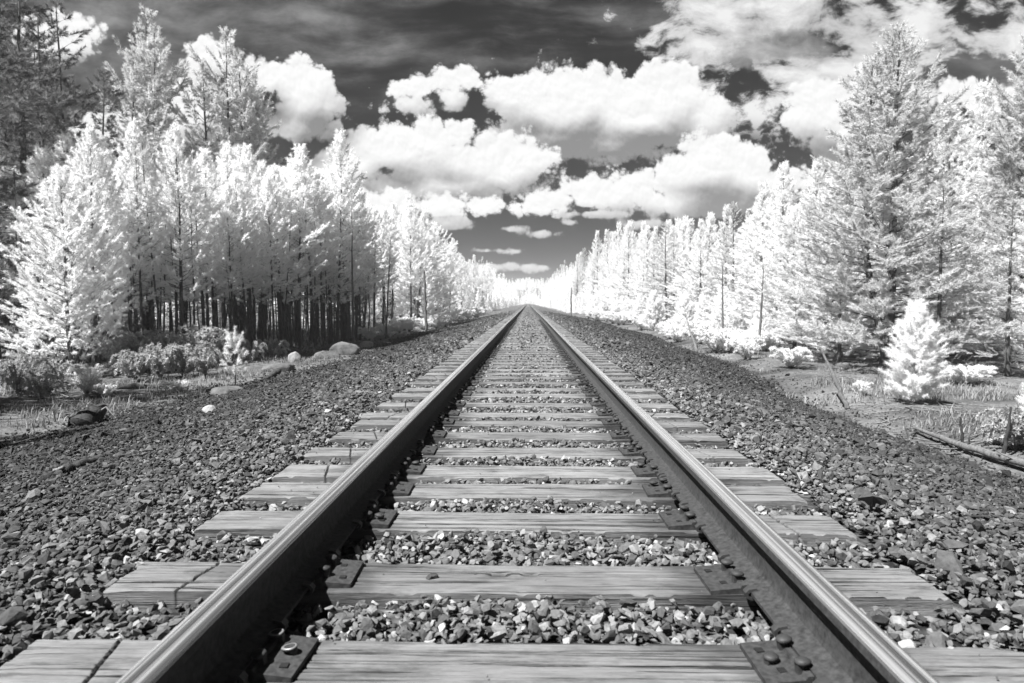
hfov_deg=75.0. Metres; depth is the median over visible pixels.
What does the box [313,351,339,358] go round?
boulder
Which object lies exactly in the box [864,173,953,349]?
fir tree
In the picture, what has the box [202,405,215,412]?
boulder
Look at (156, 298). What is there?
dead tree
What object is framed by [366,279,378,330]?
dead tree
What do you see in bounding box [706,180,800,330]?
fir tree
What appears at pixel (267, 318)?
dead tree
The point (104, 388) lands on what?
shrub
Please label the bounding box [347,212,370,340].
dead tree
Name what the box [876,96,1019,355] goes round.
fir tree
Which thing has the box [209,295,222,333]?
dead tree
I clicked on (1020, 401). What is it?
young pine
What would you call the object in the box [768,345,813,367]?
shrub
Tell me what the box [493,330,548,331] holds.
railway tie
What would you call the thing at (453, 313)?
shrub
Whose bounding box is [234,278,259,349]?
dead tree
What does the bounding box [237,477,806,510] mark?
railway tie
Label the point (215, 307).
pine tree
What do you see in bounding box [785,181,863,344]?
fir tree
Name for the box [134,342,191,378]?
shrub
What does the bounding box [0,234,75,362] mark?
pine tree
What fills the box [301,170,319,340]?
pine tree
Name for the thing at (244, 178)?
pine tree
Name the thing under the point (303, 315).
dead tree
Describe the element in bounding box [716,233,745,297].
fir tree
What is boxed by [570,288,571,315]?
wooden post
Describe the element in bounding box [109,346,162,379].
shrub
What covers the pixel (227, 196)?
pine tree
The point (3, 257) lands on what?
dead tree
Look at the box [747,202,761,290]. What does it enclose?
fir tree
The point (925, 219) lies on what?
fir tree
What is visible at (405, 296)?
pine tree
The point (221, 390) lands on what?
boulder
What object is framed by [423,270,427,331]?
wooden post
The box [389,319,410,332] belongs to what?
shrub
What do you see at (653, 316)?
young pine
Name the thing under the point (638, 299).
young pine
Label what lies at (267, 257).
pine tree
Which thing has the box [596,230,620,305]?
fir tree
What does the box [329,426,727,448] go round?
railway tie
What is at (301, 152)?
pine tree
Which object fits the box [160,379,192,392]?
shrub
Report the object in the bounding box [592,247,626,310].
fir tree
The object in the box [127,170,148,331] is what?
dead tree
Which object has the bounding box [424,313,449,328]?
shrub
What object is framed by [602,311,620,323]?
shrub
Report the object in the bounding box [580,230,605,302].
fir tree
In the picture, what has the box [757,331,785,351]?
shrub
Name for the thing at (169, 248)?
pine tree
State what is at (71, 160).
pine tree
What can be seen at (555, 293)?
forest
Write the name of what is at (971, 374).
shrub
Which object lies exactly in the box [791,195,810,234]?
fir tree
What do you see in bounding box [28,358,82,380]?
shrub
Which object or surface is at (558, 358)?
railway tie
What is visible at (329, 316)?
pine tree
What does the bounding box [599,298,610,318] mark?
young pine
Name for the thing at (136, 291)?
pine tree
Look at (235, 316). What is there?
dead tree
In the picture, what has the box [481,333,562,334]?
railway tie
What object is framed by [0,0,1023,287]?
sky
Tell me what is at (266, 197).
pine tree
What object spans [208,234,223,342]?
dead tree
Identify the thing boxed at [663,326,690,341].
shrub
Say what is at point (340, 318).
dead tree
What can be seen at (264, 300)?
pine tree
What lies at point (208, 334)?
shrub
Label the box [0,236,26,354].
dead tree
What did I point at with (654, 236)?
fir tree
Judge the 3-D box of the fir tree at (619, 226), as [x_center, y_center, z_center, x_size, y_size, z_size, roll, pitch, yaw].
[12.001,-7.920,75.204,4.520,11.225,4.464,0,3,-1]
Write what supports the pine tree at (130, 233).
on the ground at (774, 362)
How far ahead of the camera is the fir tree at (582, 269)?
155.88 m
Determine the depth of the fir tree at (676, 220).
68.38 m
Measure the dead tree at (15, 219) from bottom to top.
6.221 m
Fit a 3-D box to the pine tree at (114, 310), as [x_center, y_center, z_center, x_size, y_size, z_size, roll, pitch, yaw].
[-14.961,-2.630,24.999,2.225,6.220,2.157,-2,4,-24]
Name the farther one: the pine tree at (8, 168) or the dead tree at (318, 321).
the dead tree at (318, 321)
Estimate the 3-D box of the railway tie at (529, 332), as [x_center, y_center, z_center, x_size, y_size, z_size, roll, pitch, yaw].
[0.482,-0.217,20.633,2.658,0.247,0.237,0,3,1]
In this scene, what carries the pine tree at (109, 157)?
on the ground at (774, 362)
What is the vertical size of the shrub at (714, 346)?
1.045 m
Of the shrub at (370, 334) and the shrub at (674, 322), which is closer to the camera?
the shrub at (370, 334)
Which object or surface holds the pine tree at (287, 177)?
on the ground at (774, 362)
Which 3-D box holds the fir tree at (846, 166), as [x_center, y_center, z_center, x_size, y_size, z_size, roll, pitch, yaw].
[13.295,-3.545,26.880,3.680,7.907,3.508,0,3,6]
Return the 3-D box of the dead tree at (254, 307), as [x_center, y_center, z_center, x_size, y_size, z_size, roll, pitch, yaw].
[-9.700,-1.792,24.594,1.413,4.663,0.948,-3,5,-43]
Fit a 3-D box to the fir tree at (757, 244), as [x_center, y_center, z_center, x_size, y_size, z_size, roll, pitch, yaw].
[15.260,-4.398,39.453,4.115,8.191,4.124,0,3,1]
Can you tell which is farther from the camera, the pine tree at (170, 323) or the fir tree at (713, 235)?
the fir tree at (713, 235)
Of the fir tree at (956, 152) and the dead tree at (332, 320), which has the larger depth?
the dead tree at (332, 320)
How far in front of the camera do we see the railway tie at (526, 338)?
17.05 m
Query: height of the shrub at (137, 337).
1.169 m
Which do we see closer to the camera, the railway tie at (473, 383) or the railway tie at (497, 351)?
the railway tie at (473, 383)
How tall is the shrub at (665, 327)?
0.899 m
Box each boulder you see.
[34,403,69,411]
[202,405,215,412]
[210,386,243,395]
[261,363,294,372]
[288,352,300,361]
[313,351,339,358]
[329,342,360,354]
[359,341,372,347]
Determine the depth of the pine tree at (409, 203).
48.06 m
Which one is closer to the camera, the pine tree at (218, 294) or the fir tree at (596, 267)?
the pine tree at (218, 294)
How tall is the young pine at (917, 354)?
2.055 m
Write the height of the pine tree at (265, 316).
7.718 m
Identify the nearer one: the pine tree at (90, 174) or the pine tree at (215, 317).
the pine tree at (90, 174)
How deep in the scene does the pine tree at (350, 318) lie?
35.64 m
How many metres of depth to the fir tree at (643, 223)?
75.90 m
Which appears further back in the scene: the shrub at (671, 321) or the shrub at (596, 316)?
the shrub at (596, 316)
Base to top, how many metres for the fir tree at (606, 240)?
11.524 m
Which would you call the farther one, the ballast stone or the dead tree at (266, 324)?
the dead tree at (266, 324)
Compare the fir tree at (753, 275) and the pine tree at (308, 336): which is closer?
the pine tree at (308, 336)
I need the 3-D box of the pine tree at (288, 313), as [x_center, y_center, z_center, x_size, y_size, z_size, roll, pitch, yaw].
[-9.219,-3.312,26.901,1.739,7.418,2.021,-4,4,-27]
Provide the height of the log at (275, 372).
0.250 m
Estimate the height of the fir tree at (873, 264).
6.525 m
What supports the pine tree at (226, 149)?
on the ground at (774, 362)
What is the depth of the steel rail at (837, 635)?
1.98 m
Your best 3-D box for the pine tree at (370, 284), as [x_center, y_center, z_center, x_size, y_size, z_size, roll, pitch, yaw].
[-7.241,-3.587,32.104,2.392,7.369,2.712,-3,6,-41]
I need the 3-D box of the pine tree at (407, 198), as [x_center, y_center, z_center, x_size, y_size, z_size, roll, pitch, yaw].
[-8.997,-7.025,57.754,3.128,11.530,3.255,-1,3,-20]
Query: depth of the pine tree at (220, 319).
34.87 m
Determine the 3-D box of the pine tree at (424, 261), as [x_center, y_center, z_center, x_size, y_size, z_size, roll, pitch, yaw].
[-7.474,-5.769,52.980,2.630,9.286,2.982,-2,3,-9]
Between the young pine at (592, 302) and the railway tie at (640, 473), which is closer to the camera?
the railway tie at (640, 473)
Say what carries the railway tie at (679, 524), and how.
on the ground at (774, 362)
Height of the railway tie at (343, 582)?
0.247 m
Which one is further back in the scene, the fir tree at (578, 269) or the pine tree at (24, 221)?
the fir tree at (578, 269)
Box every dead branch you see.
[52,466,64,471]
[101,403,119,418]
[685,314,699,350]
[820,348,849,409]
[903,421,920,439]
[955,417,964,442]
[998,407,1011,453]
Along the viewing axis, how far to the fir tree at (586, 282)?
106.10 m
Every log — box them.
[38,454,104,480]
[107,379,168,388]
[264,368,280,378]
[912,420,1023,466]
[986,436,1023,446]
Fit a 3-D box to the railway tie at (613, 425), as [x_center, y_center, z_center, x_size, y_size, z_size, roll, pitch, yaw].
[0.130,0.684,5.042,2.658,0.247,0.249,0,3,1]
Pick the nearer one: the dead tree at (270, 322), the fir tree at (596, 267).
the dead tree at (270, 322)
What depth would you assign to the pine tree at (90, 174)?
17.83 m
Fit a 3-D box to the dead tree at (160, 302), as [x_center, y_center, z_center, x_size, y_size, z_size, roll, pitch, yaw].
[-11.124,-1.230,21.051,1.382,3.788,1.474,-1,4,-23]
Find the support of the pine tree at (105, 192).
on the ground at (774, 362)
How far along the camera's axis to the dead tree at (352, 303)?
27.04 m
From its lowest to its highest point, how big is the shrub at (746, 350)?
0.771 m
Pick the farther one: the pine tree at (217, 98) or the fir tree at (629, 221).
the fir tree at (629, 221)
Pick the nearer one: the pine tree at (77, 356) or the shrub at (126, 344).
the shrub at (126, 344)
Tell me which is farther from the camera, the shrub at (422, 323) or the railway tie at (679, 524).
the shrub at (422, 323)
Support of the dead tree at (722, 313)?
on the ground at (774, 362)
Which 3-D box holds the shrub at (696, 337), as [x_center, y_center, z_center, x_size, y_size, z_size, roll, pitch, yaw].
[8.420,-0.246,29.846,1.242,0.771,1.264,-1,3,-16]
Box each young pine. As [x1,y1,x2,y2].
[218,325,249,385]
[589,295,599,308]
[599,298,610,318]
[611,301,619,312]
[621,300,630,321]
[632,293,646,313]
[632,304,642,321]
[641,289,665,329]
[673,293,695,322]
[693,294,712,322]
[708,286,731,331]
[725,296,745,329]
[731,311,746,330]
[747,312,759,333]
[751,313,770,333]
[876,297,955,402]
[1015,381,1023,421]
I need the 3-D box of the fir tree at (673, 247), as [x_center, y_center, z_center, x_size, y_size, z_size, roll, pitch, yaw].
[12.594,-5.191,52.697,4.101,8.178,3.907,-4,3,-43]
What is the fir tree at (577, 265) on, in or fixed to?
on the ground at (774, 362)
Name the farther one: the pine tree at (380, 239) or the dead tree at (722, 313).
the pine tree at (380, 239)
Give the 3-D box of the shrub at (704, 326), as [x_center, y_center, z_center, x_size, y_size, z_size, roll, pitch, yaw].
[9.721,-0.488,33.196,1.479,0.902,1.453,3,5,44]
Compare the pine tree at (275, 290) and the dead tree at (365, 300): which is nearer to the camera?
the pine tree at (275, 290)
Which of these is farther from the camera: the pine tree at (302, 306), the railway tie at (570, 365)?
the pine tree at (302, 306)
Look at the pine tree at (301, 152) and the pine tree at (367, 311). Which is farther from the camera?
the pine tree at (367, 311)
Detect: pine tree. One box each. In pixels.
[0,0,83,359]
[0,0,118,358]
[0,0,147,350]
[0,35,105,340]
[0,151,20,285]
[0,163,121,376]
[0,169,68,293]
[0,173,45,347]
[0,214,20,298]
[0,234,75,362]
[4,144,71,363]
[16,156,34,179]
[36,123,141,367]
[40,131,108,355]
[44,183,103,363]
[45,137,133,363]
[59,146,153,359]
[77,177,136,364]
[84,67,156,339]
[92,137,120,358]
[95,2,202,330]
[98,276,144,330]
[99,150,175,332]
[101,185,159,332]
[104,116,169,338]
[116,147,171,348]
[121,148,172,332]
[121,177,178,334]
[141,121,223,357]
[145,174,177,334]
[148,167,205,329]
[153,177,178,342]
[154,137,204,336]
[161,25,284,324]
[163,267,210,338]
[170,164,227,331]
[172,146,243,340]
[176,164,228,322]
[185,189,230,340]
[199,278,226,340]
[204,140,272,351]
[205,181,256,358]
[208,181,221,325]
[211,164,228,341]
[211,303,228,334]
[214,144,255,346]
[215,171,266,358]
[215,175,265,345]
[218,64,287,175]
[221,172,274,348]
[226,142,272,352]
[246,160,272,341]
[246,288,276,328]
[248,162,314,348]
[249,173,297,346]
[251,290,290,339]
[253,180,285,336]
[262,262,296,312]
[265,164,298,342]
[267,168,304,347]
[270,163,317,343]
[270,165,291,339]
[273,160,336,348]
[278,142,337,346]
[282,166,293,338]
[282,182,310,346]
[294,171,325,346]
[301,168,343,346]
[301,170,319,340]
[301,276,333,338]
[301,291,335,321]
[301,293,306,328]
[307,168,350,341]
[311,159,377,341]
[312,177,373,342]
[312,181,361,343]
[321,128,374,342]
[325,209,382,334]
[331,189,370,338]
[347,191,382,339]
[349,201,375,335]
[349,296,350,336]
[353,185,380,327]
[355,206,393,336]
[371,218,407,322]
[373,206,402,335]
[377,202,409,322]
[377,214,399,323]
[389,234,439,317]
[390,200,427,315]
[393,194,422,316]
[394,205,426,317]
[397,213,441,326]
[402,208,455,318]
[402,249,445,311]
[404,211,431,309]
[423,222,457,310]
[437,246,465,310]
[444,237,463,308]
[452,261,475,309]
[455,253,470,306]
[456,256,475,306]
[467,259,481,296]
[468,254,483,299]
[475,269,489,299]
[483,267,494,296]
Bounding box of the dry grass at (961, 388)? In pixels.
[0,327,1022,438]
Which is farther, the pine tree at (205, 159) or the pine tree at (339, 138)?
the pine tree at (339, 138)
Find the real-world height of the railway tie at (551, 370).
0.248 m
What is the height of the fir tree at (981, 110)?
10.242 m
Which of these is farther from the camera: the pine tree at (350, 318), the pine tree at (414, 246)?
the pine tree at (414, 246)
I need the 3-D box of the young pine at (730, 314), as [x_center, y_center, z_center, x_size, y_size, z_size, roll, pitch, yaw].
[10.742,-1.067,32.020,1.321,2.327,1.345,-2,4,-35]
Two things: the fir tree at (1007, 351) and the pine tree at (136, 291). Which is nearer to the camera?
the fir tree at (1007, 351)
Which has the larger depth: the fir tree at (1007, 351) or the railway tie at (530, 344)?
the fir tree at (1007, 351)
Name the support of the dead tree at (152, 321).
on the ground at (774, 362)
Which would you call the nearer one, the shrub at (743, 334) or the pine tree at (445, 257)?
the shrub at (743, 334)
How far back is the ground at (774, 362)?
9.48 m
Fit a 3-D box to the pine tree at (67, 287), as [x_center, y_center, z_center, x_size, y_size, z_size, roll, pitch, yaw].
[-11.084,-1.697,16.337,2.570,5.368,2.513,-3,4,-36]
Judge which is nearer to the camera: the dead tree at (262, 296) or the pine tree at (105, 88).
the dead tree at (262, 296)
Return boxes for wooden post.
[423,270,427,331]
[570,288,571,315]
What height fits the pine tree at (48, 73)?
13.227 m
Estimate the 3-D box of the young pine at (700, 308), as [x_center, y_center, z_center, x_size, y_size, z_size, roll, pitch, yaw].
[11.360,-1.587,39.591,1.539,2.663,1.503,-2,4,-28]
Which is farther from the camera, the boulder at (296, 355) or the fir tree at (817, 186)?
the fir tree at (817, 186)
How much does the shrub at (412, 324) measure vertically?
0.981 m
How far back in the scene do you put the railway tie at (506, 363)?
9.98 m
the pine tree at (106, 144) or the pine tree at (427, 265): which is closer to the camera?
the pine tree at (106, 144)
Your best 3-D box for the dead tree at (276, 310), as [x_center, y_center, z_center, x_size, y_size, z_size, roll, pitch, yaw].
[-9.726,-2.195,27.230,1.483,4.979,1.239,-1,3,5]
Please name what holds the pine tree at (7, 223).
on the ground at (774, 362)
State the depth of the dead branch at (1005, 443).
8.12 m
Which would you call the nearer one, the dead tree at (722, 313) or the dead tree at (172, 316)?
the dead tree at (172, 316)
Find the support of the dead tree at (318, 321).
on the ground at (774, 362)
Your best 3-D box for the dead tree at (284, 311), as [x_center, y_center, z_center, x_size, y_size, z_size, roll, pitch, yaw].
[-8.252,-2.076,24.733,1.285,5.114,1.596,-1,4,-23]
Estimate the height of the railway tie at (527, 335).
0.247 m
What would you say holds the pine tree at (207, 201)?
on the ground at (774, 362)
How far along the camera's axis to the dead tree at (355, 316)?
33.38 m
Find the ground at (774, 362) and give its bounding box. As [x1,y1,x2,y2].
[0,288,1023,666]
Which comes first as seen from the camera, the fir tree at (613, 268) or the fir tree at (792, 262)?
the fir tree at (792, 262)
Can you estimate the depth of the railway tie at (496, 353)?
11.99 m
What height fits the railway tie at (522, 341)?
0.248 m
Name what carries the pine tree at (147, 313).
on the ground at (774, 362)
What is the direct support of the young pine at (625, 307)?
on the ground at (774, 362)
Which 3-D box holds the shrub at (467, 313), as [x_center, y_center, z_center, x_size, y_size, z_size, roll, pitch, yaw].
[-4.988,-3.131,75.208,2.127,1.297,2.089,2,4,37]
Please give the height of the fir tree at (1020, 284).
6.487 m
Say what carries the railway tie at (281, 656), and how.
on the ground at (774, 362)
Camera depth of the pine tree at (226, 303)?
25.96 m
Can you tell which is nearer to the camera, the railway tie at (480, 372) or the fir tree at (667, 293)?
the railway tie at (480, 372)
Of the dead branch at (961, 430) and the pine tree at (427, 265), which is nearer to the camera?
the dead branch at (961, 430)
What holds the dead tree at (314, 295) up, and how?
on the ground at (774, 362)
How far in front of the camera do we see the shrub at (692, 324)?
33.56 m
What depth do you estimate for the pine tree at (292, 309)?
33.54 m
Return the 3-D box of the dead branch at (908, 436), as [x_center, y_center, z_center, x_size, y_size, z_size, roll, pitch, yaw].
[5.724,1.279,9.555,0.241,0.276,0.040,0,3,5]
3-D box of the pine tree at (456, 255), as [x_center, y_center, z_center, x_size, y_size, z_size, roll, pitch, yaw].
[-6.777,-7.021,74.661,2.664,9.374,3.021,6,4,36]
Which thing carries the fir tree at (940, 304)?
on the ground at (774, 362)
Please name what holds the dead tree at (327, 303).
on the ground at (774, 362)
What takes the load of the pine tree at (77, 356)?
on the ground at (774, 362)
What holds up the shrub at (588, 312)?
on the ground at (774, 362)
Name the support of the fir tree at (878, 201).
on the ground at (774, 362)
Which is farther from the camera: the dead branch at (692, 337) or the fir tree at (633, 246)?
the fir tree at (633, 246)
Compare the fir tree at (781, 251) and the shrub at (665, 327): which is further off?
the shrub at (665, 327)
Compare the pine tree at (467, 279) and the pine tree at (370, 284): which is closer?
the pine tree at (370, 284)
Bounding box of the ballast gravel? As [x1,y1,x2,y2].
[0,311,1023,678]
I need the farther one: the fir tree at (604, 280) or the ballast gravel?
the fir tree at (604, 280)
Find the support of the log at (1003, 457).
on the ground at (774, 362)
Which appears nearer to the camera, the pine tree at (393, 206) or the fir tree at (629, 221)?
the pine tree at (393, 206)
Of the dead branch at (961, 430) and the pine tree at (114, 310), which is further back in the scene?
the pine tree at (114, 310)
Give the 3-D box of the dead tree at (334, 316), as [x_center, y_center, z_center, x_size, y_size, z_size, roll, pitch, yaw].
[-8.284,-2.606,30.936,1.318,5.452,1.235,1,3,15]
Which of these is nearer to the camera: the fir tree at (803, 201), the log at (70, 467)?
the log at (70, 467)
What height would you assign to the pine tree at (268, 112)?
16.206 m
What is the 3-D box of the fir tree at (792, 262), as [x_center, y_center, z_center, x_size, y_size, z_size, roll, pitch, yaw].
[10.764,-2.627,22.677,3.548,6.544,3.702,2,2,30]
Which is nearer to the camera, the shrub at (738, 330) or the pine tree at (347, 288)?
the shrub at (738, 330)
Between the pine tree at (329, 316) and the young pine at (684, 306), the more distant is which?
the young pine at (684, 306)
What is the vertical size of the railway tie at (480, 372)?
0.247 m
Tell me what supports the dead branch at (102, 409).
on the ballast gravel
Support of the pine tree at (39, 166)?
on the ground at (774, 362)
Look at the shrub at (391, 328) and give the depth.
36.12 m
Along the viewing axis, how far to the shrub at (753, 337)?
23.75 m
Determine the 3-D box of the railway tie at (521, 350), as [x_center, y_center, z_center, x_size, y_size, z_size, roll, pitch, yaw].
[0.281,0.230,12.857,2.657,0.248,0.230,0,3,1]
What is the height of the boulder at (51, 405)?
0.219 m
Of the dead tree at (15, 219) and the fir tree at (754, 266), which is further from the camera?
the fir tree at (754, 266)
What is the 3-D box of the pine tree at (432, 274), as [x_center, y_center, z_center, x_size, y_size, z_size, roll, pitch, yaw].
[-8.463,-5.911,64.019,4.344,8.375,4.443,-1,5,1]
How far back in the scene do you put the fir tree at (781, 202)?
26.46 m
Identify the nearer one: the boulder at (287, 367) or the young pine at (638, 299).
the boulder at (287, 367)
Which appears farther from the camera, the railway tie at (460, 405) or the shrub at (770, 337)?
the shrub at (770, 337)
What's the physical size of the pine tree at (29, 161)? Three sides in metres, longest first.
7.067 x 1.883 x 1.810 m
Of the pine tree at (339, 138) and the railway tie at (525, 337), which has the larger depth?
the pine tree at (339, 138)
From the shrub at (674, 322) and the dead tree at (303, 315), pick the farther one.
the shrub at (674, 322)
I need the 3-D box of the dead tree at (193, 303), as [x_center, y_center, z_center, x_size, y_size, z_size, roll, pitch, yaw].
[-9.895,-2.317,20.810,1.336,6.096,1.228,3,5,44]
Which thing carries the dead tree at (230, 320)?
on the ground at (774, 362)
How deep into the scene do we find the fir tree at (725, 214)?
35.61 m
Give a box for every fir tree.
[566,254,584,299]
[569,247,589,294]
[570,252,584,292]
[574,253,585,288]
[577,253,589,297]
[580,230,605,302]
[583,248,601,299]
[585,240,605,296]
[589,229,614,305]
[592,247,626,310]
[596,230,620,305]
[597,221,627,310]
[600,226,639,311]
[601,232,612,288]
[603,223,645,307]
[612,220,641,301]
[620,225,664,320]
[622,230,659,299]
[622,235,655,310]
[632,220,649,291]
[633,222,683,321]
[635,231,669,315]
[643,219,679,322]
[653,224,691,317]
[653,225,659,260]
[658,220,693,317]
[659,218,714,318]
[663,215,697,280]
[667,222,698,310]
[669,217,684,280]
[674,218,720,314]
[677,214,731,314]
[683,216,724,306]
[696,204,748,328]
[698,212,724,268]
[701,202,759,320]
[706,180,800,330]
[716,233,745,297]
[727,216,757,296]
[728,160,818,340]
[736,201,775,316]
[741,213,776,327]
[742,209,790,317]
[745,189,816,347]
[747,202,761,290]
[747,208,801,315]
[754,204,818,348]
[760,17,1023,364]
[772,174,883,356]
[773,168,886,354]
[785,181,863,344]
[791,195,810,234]
[795,158,835,314]
[795,234,879,362]
[812,156,879,345]
[828,205,899,337]
[845,218,898,346]
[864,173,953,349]
[873,179,1020,371]
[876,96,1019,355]
[878,158,967,344]
[925,77,1018,352]
[929,33,1023,360]
[950,196,1023,376]
[983,204,1023,361]
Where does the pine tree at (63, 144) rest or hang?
on the ground at (774, 362)
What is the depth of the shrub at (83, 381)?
13.57 m
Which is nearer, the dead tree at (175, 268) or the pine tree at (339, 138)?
the dead tree at (175, 268)
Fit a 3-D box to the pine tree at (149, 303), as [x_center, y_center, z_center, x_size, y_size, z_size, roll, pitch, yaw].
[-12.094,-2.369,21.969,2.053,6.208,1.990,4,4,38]
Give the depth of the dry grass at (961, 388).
13.28 m
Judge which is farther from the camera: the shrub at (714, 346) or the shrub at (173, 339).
the shrub at (714, 346)
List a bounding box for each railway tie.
[0,628,1023,682]
[103,554,952,616]
[193,504,856,546]
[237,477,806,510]
[272,457,784,485]
[300,441,747,465]
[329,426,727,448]
[351,414,709,432]
[360,406,690,421]
[376,398,677,412]
[391,389,664,402]
[401,384,656,393]
[409,377,644,387]
[416,373,636,381]
[424,369,632,376]
[429,365,625,372]
[434,362,620,368]
[439,359,615,365]
[445,356,612,362]
[447,354,606,359]
[452,352,603,356]
[453,350,599,354]
[456,348,598,353]
[458,347,595,351]
[460,346,592,349]
[464,343,587,346]
[464,344,592,348]
[467,341,586,344]
[470,340,585,343]
[471,339,582,342]
[473,337,578,340]
[474,338,582,341]
[475,336,577,338]
[477,335,576,337]
[480,334,575,336]
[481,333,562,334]
[483,333,573,335]
[484,331,571,333]
[485,332,569,332]
[489,328,564,329]
[493,327,562,327]
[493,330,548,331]
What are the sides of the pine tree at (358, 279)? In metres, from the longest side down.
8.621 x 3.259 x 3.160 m
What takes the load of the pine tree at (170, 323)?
on the ground at (774, 362)
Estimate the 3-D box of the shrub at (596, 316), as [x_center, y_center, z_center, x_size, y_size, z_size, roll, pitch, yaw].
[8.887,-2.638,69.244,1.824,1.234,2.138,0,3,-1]
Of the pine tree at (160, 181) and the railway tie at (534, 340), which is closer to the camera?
the railway tie at (534, 340)
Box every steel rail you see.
[116,304,526,682]
[529,304,938,682]
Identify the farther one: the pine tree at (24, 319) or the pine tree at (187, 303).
the pine tree at (187, 303)
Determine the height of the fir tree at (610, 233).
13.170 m
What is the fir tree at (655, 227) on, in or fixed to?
on the ground at (774, 362)
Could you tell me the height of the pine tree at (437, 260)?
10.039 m
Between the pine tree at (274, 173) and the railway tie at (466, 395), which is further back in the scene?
the pine tree at (274, 173)
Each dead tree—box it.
[0,190,22,319]
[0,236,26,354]
[1,154,40,353]
[110,241,151,332]
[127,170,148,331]
[130,142,178,333]
[131,213,170,330]
[144,184,174,332]
[148,256,172,330]
[153,162,184,331]
[159,297,173,331]
[165,171,178,335]
[172,287,191,326]
[175,178,205,334]
[207,263,240,324]
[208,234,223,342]
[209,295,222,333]
[216,181,225,344]
[223,233,240,342]
[226,285,238,350]
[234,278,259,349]
[247,268,263,340]
[252,281,257,329]
[256,180,269,349]
[264,294,270,340]
[265,295,266,338]
[267,276,289,339]
[268,289,269,337]
[269,290,271,336]
[276,223,300,351]
[289,272,303,336]
[301,277,305,342]
[309,208,325,347]
[312,288,325,338]
[322,238,339,345]
[330,281,333,338]
[331,274,335,341]
[333,262,347,341]
[344,208,363,343]
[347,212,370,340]
[349,296,363,337]
[355,217,382,339]
[361,282,363,336]
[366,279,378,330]
[381,235,397,338]
[715,265,726,327]
[751,265,767,352]
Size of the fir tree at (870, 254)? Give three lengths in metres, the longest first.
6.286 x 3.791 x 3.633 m
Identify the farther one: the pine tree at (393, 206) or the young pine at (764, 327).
the pine tree at (393, 206)
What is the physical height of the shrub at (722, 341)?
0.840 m
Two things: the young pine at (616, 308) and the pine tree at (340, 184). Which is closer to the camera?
the pine tree at (340, 184)
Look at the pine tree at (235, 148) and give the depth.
27.02 m
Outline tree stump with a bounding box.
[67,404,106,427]
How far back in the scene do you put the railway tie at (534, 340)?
16.14 m
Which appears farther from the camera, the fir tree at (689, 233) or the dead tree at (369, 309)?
the fir tree at (689, 233)
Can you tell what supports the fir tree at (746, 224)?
on the ground at (774, 362)
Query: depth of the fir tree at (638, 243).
70.31 m
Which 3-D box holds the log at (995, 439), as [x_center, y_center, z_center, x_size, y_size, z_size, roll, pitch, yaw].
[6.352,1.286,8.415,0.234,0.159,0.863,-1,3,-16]
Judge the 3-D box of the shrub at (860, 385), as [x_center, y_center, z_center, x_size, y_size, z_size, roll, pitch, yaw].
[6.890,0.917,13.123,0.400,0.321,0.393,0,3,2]
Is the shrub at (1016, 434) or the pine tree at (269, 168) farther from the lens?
the pine tree at (269, 168)
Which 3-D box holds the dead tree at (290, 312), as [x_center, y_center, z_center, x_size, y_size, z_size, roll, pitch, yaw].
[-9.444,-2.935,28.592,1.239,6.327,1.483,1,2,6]
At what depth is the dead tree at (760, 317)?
24.23 m
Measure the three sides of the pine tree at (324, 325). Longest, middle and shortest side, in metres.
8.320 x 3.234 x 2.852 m
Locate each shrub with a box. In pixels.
[0,354,57,392]
[3,350,52,382]
[22,372,69,399]
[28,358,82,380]
[64,363,108,393]
[80,333,146,371]
[90,381,120,396]
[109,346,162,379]
[113,328,179,359]
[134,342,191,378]
[138,331,201,353]
[157,340,220,375]
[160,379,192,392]
[165,323,225,357]
[180,344,225,374]
[196,332,235,359]
[233,338,267,359]
[260,338,290,357]
[358,327,381,340]
[376,322,398,335]
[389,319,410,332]
[397,317,420,330]
[415,317,433,329]
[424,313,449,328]
[434,313,455,326]
[444,311,459,322]
[461,308,475,318]
[466,307,484,317]
[481,305,490,313]
[581,308,592,318]
[585,310,601,320]
[591,310,603,320]
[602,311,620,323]
[606,310,626,324]
[613,312,632,324]
[628,314,647,329]
[655,321,679,334]
[657,324,681,338]
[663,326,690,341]
[666,318,693,324]
[672,318,700,335]
[681,320,711,333]
[686,328,707,343]
[693,323,715,329]
[693,327,731,351]
[709,332,743,352]
[717,329,745,334]
[724,332,757,339]
[727,334,764,346]
[731,338,761,359]
[752,329,784,351]
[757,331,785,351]
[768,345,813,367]
[851,380,873,394]
[944,364,998,384]
[977,403,1023,449]
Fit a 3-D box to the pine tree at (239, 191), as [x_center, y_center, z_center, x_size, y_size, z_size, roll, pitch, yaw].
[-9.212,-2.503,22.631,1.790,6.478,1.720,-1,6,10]
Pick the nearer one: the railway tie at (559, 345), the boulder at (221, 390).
the boulder at (221, 390)
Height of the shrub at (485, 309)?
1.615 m
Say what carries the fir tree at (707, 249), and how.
on the ground at (774, 362)
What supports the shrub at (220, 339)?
on the ground at (774, 362)
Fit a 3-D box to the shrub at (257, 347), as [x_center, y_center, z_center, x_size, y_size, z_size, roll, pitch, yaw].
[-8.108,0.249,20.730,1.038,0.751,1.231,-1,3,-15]
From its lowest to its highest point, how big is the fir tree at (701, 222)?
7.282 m
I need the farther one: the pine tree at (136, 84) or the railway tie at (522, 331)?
the pine tree at (136, 84)
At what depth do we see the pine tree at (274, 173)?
24.96 m

